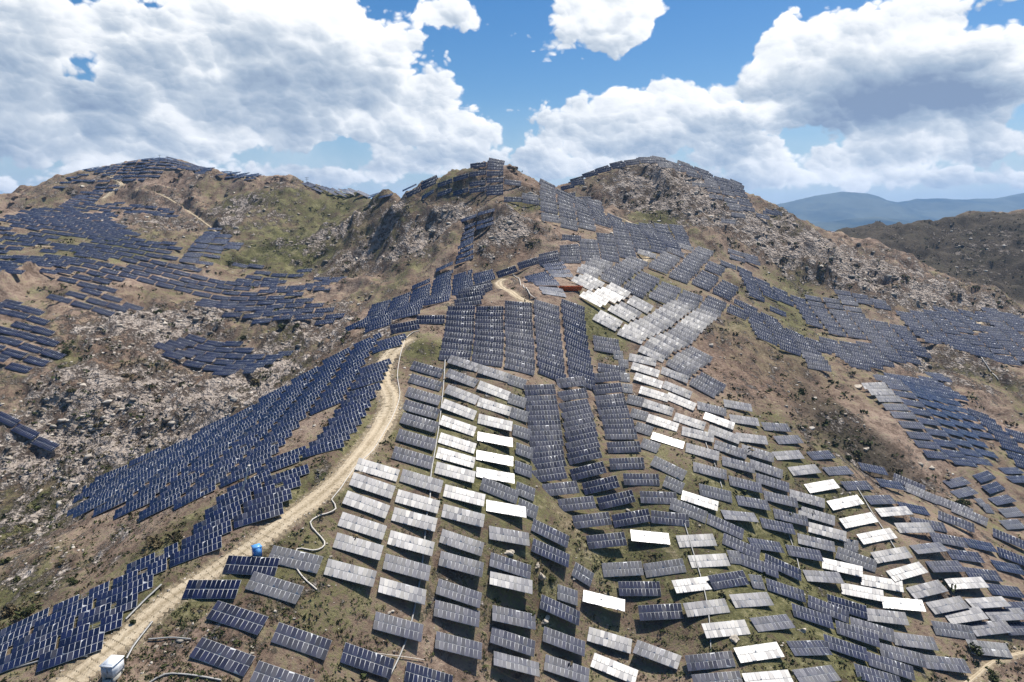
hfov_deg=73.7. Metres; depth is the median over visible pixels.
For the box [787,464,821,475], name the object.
solar table
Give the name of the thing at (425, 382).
solar table
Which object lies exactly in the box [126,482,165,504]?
solar table
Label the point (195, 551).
solar table
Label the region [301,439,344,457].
solar table
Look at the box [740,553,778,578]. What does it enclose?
solar table
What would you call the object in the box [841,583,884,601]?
solar table
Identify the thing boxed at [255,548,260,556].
door
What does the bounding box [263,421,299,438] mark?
solar table
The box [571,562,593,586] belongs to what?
solar table
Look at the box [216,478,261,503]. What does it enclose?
solar table
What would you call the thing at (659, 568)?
solar table
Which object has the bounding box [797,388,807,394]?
shrub
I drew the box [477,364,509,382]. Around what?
solar table
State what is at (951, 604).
solar table
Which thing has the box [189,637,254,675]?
solar table
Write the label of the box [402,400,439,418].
solar table
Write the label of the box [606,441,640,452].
solar table
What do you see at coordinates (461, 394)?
solar table
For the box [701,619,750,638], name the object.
solar table
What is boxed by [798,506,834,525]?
solar table
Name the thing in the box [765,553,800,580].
solar table
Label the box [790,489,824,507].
solar table
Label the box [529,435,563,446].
solar table
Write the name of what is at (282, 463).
solar table
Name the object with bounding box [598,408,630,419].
solar table
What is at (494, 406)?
solar table
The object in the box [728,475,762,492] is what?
solar table
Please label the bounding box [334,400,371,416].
solar table
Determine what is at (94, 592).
solar table
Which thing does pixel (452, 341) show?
solar table
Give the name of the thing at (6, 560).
shrub
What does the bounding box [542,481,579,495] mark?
solar table
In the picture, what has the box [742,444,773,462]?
solar table
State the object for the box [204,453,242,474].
solar table
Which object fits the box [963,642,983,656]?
shrub
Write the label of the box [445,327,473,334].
solar table
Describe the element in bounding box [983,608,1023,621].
solar table
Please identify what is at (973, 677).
dirt track
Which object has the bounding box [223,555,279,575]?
solar table
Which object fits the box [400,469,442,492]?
solar table
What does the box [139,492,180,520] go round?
solar table
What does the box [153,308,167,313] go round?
shrub
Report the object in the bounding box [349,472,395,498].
solar table
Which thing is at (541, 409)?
solar table
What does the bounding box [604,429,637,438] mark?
solar table
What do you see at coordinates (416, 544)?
solar table
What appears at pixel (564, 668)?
solar table
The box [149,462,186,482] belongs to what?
solar table
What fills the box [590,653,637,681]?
solar table
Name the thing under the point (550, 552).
solar table
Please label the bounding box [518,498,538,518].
solar table
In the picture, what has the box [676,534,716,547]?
solar table
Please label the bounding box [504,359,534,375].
solar table
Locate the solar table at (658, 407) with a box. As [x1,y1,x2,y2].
[642,399,673,415]
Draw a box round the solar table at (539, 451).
[531,444,564,457]
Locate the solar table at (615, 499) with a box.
[596,490,635,509]
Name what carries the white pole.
on the ground
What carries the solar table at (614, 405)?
on the ground
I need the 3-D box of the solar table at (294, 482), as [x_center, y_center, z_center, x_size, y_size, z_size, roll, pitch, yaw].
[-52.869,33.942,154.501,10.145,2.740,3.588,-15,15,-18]
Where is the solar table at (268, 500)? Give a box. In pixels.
[243,489,291,512]
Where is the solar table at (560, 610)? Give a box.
[540,595,579,625]
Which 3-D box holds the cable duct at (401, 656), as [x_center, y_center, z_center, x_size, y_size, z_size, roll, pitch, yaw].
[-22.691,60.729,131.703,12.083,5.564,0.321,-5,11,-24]
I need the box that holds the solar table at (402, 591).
[378,577,425,604]
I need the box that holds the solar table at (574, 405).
[558,399,590,412]
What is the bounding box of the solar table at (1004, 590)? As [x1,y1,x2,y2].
[986,583,1023,597]
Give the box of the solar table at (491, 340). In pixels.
[474,336,503,347]
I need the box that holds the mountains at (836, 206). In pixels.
[776,192,1023,222]
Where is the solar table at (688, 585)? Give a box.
[671,576,712,592]
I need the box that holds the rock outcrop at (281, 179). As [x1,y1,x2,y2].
[264,176,287,187]
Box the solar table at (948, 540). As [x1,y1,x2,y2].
[929,533,967,547]
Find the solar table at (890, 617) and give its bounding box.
[866,608,909,625]
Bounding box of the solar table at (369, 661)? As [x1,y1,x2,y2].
[340,643,394,678]
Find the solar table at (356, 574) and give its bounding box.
[323,559,376,586]
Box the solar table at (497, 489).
[479,477,518,503]
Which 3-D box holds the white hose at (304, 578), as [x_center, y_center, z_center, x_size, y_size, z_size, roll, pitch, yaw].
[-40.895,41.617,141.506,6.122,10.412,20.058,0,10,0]
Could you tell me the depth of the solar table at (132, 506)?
171.86 m
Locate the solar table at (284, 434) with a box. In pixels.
[254,429,292,447]
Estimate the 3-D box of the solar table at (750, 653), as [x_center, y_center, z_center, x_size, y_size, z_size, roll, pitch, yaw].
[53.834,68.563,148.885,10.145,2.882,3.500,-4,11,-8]
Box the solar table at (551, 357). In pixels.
[537,350,564,365]
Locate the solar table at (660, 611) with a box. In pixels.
[638,603,683,620]
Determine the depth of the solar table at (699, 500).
189.80 m
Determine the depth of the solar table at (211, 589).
127.83 m
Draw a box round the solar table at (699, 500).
[681,490,718,510]
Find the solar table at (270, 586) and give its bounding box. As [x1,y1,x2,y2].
[245,571,303,603]
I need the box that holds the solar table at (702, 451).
[685,443,718,460]
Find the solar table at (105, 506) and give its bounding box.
[93,491,132,516]
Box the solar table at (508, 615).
[492,605,535,629]
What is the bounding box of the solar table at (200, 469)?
[170,463,208,484]
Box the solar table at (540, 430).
[528,425,562,435]
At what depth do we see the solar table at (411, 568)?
145.38 m
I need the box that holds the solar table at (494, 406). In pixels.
[477,397,510,415]
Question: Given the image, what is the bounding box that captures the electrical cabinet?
[99,655,123,681]
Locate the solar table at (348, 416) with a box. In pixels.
[328,409,366,424]
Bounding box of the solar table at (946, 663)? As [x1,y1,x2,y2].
[923,654,971,673]
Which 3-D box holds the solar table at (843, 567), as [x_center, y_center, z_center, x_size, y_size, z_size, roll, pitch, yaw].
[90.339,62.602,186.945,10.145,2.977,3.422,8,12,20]
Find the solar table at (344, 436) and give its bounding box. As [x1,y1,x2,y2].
[308,432,350,446]
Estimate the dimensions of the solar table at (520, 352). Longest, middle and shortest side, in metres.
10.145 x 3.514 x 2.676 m
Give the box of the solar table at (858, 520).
[839,512,877,528]
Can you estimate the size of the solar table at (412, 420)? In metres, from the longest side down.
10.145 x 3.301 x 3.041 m
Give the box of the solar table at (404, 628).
[373,612,422,641]
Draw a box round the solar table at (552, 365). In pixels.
[537,357,564,372]
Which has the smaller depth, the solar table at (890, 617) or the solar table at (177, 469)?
the solar table at (890, 617)
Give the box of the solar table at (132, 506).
[114,492,155,518]
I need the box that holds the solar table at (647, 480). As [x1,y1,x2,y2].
[623,473,659,485]
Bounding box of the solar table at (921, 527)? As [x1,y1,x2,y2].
[894,522,934,534]
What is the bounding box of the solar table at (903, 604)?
[881,597,925,611]
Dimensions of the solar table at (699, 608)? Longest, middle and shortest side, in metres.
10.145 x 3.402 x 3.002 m
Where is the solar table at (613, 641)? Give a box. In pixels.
[587,627,631,653]
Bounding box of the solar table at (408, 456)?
[391,446,433,468]
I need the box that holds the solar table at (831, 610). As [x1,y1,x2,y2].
[808,595,848,623]
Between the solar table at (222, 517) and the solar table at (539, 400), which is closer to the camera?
the solar table at (222, 517)
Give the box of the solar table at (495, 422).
[477,414,512,430]
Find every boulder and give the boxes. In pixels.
[504,549,514,555]
[538,572,545,579]
[541,615,549,623]
[729,635,739,642]
[854,384,862,389]
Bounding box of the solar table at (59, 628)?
[11,615,74,653]
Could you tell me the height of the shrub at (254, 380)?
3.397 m
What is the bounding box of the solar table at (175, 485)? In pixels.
[160,472,199,495]
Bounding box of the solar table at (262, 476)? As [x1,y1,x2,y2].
[227,470,270,492]
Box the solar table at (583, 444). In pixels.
[565,437,599,452]
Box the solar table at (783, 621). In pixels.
[750,614,794,631]
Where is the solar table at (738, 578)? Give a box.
[708,570,748,589]
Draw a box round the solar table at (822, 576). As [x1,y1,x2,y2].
[803,570,843,584]
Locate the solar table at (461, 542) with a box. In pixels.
[439,529,483,555]
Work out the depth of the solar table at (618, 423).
217.16 m
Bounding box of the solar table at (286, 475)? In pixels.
[264,464,309,485]
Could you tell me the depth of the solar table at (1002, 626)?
172.97 m
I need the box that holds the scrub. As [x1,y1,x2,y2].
[0,168,1023,681]
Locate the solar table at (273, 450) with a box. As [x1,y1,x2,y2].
[239,445,278,464]
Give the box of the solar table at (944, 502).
[938,496,972,511]
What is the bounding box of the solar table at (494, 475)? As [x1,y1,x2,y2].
[476,467,514,485]
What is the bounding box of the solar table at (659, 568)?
[643,558,685,577]
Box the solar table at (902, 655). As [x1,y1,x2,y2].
[880,643,926,667]
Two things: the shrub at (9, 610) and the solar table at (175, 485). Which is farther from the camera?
the solar table at (175, 485)
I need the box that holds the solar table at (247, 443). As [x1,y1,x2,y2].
[223,437,259,455]
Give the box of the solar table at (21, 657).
[0,635,57,672]
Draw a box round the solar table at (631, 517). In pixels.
[611,509,651,527]
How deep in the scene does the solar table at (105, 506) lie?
178.00 m
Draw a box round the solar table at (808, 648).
[786,640,832,655]
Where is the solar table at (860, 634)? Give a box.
[835,620,879,647]
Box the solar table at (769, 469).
[750,459,782,478]
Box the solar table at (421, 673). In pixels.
[404,661,452,681]
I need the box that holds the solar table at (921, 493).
[904,483,938,503]
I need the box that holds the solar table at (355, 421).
[322,417,361,432]
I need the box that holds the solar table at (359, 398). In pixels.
[340,391,376,407]
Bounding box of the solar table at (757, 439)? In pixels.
[735,432,767,444]
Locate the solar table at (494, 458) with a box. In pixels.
[476,450,512,467]
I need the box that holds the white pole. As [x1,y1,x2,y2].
[241,465,250,490]
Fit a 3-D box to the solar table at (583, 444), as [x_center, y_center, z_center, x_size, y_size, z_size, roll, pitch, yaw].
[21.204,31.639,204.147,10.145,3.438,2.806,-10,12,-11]
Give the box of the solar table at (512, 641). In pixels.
[490,627,534,656]
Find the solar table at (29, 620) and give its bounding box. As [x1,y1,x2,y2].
[0,607,48,637]
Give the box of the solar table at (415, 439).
[396,429,436,450]
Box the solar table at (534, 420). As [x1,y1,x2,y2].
[527,415,560,425]
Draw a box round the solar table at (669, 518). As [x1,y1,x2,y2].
[651,510,689,526]
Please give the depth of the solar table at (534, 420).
205.18 m
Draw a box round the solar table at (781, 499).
[763,490,798,507]
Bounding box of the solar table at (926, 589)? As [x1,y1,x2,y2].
[906,580,947,598]
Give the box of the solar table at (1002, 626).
[967,619,1013,636]
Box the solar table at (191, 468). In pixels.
[181,454,218,473]
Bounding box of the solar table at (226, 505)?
[205,490,251,519]
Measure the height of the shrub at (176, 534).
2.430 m
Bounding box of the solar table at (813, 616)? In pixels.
[791,603,833,628]
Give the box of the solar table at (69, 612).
[33,597,93,632]
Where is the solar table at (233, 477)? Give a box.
[220,462,261,486]
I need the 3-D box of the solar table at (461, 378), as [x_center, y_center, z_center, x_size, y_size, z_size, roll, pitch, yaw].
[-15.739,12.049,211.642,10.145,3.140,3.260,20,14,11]
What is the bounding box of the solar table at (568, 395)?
[557,388,588,400]
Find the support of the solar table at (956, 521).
on the ground
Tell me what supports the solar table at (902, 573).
on the ground
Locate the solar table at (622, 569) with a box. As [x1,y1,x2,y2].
[601,561,643,576]
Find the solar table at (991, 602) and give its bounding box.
[965,596,1010,608]
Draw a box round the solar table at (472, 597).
[436,579,481,607]
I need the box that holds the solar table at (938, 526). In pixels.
[910,517,947,532]
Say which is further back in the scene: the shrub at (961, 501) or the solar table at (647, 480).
the shrub at (961, 501)
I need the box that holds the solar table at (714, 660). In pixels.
[685,651,735,670]
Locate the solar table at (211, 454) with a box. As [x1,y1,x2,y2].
[191,445,227,464]
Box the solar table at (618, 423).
[602,419,634,429]
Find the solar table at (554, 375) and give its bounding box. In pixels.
[538,364,565,379]
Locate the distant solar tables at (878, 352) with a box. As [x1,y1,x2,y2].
[0,156,1023,657]
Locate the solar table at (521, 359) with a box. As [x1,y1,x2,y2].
[505,352,535,365]
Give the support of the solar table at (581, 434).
on the ground
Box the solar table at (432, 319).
[416,315,444,323]
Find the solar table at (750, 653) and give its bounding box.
[734,642,784,662]
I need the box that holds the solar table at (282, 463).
[256,454,299,474]
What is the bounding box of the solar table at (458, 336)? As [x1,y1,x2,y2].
[444,332,473,343]
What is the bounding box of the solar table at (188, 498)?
[174,481,215,509]
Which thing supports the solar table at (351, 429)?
on the ground
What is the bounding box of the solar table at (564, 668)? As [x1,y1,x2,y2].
[544,654,589,681]
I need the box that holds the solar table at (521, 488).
[516,481,534,501]
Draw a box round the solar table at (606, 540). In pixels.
[586,532,626,548]
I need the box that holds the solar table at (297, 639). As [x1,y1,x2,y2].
[271,622,331,659]
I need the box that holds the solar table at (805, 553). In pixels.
[785,544,823,561]
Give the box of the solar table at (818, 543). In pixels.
[797,533,835,552]
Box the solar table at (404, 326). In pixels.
[390,320,419,333]
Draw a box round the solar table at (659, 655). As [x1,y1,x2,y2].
[633,640,681,668]
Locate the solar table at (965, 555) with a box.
[947,549,984,562]
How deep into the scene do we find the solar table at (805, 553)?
188.32 m
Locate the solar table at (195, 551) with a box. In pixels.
[170,535,221,566]
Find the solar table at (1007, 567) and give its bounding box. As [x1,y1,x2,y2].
[990,559,1023,574]
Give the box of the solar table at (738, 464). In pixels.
[722,456,754,472]
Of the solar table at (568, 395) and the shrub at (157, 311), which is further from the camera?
the shrub at (157, 311)
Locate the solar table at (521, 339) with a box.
[505,334,533,345]
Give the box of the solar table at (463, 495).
[443,484,485,506]
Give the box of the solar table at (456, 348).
[441,344,471,353]
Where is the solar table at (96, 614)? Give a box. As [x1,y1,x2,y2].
[77,593,137,626]
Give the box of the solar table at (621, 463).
[609,457,644,469]
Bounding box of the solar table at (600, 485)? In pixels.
[582,475,619,494]
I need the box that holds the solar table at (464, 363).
[447,355,479,371]
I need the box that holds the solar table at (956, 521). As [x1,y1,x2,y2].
[938,510,974,532]
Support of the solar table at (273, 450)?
on the ground
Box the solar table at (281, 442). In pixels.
[247,437,285,456]
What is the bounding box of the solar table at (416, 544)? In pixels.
[387,530,434,555]
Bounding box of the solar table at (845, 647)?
[823,634,868,661]
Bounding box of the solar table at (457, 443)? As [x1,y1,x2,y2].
[438,432,475,453]
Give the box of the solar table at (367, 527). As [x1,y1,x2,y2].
[337,512,386,539]
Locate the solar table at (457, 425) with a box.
[439,415,476,435]
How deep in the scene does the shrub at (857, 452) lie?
238.55 m
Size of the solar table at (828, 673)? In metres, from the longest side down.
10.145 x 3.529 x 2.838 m
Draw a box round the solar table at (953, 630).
[931,621,976,639]
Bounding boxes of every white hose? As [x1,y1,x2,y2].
[296,499,336,589]
[332,330,419,498]
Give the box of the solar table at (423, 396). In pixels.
[405,387,441,405]
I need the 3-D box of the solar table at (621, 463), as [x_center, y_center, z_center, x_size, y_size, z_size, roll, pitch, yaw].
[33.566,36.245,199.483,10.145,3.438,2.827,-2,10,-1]
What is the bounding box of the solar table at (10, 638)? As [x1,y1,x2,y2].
[0,624,30,646]
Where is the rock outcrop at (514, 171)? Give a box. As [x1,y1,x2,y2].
[506,165,517,175]
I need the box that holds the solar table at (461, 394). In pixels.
[444,384,479,404]
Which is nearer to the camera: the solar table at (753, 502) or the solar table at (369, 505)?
the solar table at (369, 505)
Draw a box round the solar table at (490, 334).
[474,331,503,339]
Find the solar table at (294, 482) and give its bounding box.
[254,476,300,498]
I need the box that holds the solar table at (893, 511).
[874,506,912,517]
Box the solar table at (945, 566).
[925,561,966,571]
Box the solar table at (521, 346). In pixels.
[505,340,534,352]
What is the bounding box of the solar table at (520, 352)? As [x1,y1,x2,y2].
[505,347,534,358]
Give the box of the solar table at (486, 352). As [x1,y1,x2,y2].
[473,348,503,356]
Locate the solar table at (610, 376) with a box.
[594,371,621,382]
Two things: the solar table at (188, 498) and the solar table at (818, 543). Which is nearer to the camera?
the solar table at (188, 498)
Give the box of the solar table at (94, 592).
[52,581,108,613]
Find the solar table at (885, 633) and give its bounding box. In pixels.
[850,617,894,642]
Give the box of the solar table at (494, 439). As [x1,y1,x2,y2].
[477,432,512,448]
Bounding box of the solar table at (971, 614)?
[943,607,988,623]
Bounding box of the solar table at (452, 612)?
[433,600,479,626]
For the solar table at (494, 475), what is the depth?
176.39 m
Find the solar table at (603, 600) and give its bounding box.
[582,590,624,611]
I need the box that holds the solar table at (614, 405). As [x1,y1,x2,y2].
[596,401,627,409]
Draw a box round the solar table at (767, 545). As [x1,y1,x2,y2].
[747,537,784,552]
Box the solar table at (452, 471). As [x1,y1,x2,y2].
[434,462,475,482]
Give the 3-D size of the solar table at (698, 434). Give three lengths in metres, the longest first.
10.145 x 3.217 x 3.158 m
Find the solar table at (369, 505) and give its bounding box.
[342,491,389,518]
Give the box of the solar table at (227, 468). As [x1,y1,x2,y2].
[195,462,234,484]
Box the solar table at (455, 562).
[438,551,483,576]
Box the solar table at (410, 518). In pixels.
[391,507,437,531]
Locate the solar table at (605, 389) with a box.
[592,383,622,394]
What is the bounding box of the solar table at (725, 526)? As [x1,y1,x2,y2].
[706,513,743,539]
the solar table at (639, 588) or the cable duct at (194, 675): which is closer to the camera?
the cable duct at (194, 675)
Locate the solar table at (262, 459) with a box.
[231,453,270,473]
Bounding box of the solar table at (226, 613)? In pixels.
[206,601,267,634]
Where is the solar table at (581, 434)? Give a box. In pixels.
[564,426,598,442]
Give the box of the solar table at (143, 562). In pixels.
[126,542,177,573]
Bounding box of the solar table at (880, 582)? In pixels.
[860,574,903,592]
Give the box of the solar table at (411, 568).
[382,554,430,580]
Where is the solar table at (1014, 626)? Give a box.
[1007,622,1023,635]
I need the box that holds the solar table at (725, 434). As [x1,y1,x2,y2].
[708,425,740,443]
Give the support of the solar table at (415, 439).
on the ground
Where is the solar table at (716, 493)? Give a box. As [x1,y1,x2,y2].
[699,483,731,502]
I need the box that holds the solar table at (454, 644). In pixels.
[435,631,481,659]
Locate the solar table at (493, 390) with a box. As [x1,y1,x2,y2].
[477,380,510,400]
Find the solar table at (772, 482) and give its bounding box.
[756,473,788,491]
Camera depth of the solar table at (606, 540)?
175.93 m
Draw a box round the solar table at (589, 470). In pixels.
[569,461,606,480]
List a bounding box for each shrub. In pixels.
[0,557,11,563]
[0,603,17,617]
[11,575,20,583]
[13,605,36,619]
[61,349,71,354]
[67,578,78,584]
[93,421,105,427]
[121,372,135,377]
[144,534,163,548]
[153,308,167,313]
[164,529,182,542]
[248,377,259,383]
[277,324,285,329]
[523,606,535,615]
[548,575,556,581]
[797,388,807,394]
[849,450,862,457]
[957,497,971,505]
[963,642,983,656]
[986,669,1001,681]
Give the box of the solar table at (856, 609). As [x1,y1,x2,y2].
[827,594,867,619]
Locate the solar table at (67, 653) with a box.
[36,633,103,672]
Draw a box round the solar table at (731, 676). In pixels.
[692,671,742,681]
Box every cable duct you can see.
[148,637,190,639]
[149,672,221,681]
[378,653,423,659]
[387,359,445,680]
[684,523,710,648]
[782,520,801,578]
[857,488,894,547]
[981,357,998,379]
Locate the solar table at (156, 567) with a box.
[112,557,166,588]
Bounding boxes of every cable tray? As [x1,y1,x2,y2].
[5,655,88,671]
[125,584,161,619]
[126,621,152,658]
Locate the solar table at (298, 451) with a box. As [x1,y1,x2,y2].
[265,446,305,464]
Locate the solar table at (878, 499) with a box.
[864,495,897,504]
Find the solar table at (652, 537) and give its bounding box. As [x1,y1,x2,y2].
[630,529,669,544]
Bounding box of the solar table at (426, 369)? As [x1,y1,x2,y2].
[410,361,443,377]
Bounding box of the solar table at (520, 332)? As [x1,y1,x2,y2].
[505,327,532,337]
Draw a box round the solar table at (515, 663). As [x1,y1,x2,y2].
[494,651,539,676]
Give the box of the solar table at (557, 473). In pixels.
[532,466,566,481]
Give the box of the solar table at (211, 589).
[182,580,240,598]
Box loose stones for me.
[0,171,1023,681]
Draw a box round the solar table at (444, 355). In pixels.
[439,350,470,360]
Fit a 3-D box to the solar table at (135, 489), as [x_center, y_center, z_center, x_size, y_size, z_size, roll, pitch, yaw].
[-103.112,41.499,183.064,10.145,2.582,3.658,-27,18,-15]
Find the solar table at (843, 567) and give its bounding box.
[822,558,862,576]
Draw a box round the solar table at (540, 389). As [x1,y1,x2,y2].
[524,384,555,394]
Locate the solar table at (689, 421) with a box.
[673,413,705,429]
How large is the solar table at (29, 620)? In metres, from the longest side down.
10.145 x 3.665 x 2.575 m
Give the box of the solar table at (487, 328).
[474,325,503,333]
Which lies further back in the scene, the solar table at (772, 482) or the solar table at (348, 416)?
the solar table at (772, 482)
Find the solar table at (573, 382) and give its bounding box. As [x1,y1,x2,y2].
[556,376,586,388]
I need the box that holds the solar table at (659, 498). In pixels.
[640,491,676,503]
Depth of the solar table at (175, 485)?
175.07 m
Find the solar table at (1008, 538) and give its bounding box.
[993,528,1023,549]
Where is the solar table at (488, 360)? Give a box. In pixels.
[471,354,502,366]
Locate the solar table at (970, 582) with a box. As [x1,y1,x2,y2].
[944,577,989,589]
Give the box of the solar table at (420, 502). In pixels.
[395,489,439,513]
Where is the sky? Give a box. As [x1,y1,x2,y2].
[0,0,1023,203]
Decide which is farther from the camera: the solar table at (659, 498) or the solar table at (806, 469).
the solar table at (806, 469)
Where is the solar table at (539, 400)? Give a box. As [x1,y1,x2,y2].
[524,395,557,405]
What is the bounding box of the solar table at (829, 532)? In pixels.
[808,522,845,541]
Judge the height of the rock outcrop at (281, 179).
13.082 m
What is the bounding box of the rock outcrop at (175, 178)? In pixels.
[153,171,182,182]
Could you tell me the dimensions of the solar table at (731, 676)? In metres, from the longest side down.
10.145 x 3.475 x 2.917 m
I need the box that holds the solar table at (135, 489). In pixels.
[106,480,144,502]
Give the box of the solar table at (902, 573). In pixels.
[886,562,927,581]
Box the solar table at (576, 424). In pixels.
[562,417,596,431]
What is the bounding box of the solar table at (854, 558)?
[835,547,876,571]
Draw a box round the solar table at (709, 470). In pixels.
[693,462,726,479]
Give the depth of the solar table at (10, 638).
125.30 m
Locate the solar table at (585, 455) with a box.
[566,446,601,464]
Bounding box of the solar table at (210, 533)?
[182,519,231,549]
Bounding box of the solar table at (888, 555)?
[870,546,912,563]
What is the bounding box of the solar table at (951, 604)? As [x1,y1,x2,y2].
[925,596,969,614]
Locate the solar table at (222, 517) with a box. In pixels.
[193,505,240,533]
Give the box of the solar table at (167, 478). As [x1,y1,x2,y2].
[138,472,176,493]
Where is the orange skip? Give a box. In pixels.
[567,286,582,290]
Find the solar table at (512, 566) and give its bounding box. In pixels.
[489,552,530,578]
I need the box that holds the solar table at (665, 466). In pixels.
[650,456,686,480]
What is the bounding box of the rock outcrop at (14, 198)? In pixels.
[9,195,45,206]
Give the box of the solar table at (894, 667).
[867,651,915,680]
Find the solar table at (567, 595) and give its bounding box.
[557,585,577,605]
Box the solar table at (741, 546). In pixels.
[722,533,759,559]
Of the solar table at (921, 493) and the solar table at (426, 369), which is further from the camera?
the solar table at (921, 493)
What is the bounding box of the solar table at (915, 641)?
[894,632,938,650]
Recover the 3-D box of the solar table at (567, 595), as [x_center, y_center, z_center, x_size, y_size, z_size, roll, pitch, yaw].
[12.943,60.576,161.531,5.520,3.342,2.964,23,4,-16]
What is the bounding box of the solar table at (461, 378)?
[445,369,478,387]
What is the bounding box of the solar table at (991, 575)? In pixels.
[964,567,1002,581]
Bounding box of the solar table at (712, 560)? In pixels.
[687,553,730,567]
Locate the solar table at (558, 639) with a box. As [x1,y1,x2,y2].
[543,626,584,656]
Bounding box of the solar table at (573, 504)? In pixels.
[557,496,595,511]
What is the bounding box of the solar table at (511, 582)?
[489,570,531,594]
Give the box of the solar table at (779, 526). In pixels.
[759,517,795,534]
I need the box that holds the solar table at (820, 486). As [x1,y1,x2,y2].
[804,479,839,492]
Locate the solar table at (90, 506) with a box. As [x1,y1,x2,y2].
[72,493,111,518]
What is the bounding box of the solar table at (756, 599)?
[729,592,773,607]
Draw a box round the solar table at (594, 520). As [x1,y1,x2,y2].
[572,512,611,528]
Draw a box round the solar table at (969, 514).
[951,504,988,525]
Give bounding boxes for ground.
[0,159,1023,681]
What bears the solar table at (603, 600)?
on the ground
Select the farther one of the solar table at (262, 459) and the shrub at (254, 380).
the shrub at (254, 380)
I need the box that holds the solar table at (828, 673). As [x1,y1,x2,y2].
[792,665,840,681]
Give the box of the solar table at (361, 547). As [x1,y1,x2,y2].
[333,532,383,560]
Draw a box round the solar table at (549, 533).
[531,519,568,547]
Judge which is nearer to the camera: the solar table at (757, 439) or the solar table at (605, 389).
the solar table at (757, 439)
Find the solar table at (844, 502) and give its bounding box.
[826,495,863,510]
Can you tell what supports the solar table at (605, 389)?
on the ground
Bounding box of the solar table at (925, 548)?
[909,542,949,553]
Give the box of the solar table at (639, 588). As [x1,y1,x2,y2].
[618,581,660,595]
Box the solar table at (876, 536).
[856,528,896,544]
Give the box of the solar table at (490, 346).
[473,342,503,350]
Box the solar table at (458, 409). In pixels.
[441,399,476,419]
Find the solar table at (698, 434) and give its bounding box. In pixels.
[681,426,713,442]
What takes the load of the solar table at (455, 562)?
on the ground
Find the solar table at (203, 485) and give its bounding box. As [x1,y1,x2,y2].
[186,471,225,494]
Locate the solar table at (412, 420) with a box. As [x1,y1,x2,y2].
[399,412,438,432]
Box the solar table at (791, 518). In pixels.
[773,508,808,526]
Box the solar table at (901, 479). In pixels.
[893,473,925,489]
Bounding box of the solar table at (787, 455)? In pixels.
[772,450,804,459]
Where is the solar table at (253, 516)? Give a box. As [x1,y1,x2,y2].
[233,502,283,527]
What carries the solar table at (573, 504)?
on the ground
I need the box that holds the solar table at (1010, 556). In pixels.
[996,546,1023,564]
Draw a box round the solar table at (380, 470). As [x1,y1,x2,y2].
[355,458,399,481]
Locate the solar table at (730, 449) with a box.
[714,440,746,458]
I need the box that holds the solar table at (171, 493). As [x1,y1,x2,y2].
[150,482,189,506]
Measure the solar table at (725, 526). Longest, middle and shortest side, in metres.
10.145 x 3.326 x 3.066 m
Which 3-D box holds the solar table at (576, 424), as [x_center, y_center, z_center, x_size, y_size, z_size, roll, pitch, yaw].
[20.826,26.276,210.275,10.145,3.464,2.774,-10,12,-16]
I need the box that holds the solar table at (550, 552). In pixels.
[531,538,569,566]
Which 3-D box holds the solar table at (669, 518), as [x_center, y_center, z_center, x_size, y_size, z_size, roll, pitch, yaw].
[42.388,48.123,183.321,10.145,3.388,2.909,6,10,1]
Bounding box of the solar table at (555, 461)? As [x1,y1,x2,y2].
[530,455,566,469]
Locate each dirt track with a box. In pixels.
[56,338,412,681]
[103,171,122,197]
[158,193,226,238]
[495,279,532,302]
[964,651,1023,681]
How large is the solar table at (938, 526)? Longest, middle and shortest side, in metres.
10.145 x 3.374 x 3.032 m
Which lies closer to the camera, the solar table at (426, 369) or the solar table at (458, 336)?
the solar table at (426, 369)
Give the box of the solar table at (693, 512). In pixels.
[669,498,707,522]
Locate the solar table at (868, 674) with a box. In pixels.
[854,663,900,681]
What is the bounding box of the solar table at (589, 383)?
[568,373,594,389]
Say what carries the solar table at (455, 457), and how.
on the ground
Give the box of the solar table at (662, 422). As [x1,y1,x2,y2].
[646,414,678,431]
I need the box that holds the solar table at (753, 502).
[735,495,770,510]
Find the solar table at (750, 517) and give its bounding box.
[721,510,758,524]
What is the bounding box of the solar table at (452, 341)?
[442,337,472,346]
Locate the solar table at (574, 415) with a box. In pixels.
[561,408,593,421]
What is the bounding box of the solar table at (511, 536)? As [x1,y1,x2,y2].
[489,526,529,545]
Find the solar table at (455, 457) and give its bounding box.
[435,447,475,467]
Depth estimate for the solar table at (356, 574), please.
137.89 m
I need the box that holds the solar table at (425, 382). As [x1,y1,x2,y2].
[408,374,442,390]
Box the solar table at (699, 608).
[683,598,729,616]
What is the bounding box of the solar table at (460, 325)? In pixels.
[445,322,473,329]
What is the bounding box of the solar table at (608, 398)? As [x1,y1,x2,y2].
[594,393,625,402]
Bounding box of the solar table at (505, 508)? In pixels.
[486,500,525,517]
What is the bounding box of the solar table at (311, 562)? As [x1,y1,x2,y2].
[269,545,322,573]
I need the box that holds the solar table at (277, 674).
[249,661,314,681]
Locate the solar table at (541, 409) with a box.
[526,405,558,414]
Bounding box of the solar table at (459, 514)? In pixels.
[441,504,484,527]
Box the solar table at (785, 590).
[766,578,805,602]
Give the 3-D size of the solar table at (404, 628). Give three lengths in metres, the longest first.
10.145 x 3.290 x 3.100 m
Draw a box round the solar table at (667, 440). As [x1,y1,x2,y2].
[651,432,684,448]
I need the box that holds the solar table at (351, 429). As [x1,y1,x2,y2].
[317,424,357,439]
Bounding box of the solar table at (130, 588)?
[95,574,152,607]
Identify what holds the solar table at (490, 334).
on the ground
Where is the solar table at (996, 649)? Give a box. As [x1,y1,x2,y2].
[966,639,1012,657]
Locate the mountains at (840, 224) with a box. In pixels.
[812,217,914,230]
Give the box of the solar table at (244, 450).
[213,445,250,465]
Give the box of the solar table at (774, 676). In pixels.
[742,670,792,681]
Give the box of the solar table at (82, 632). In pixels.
[59,611,122,647]

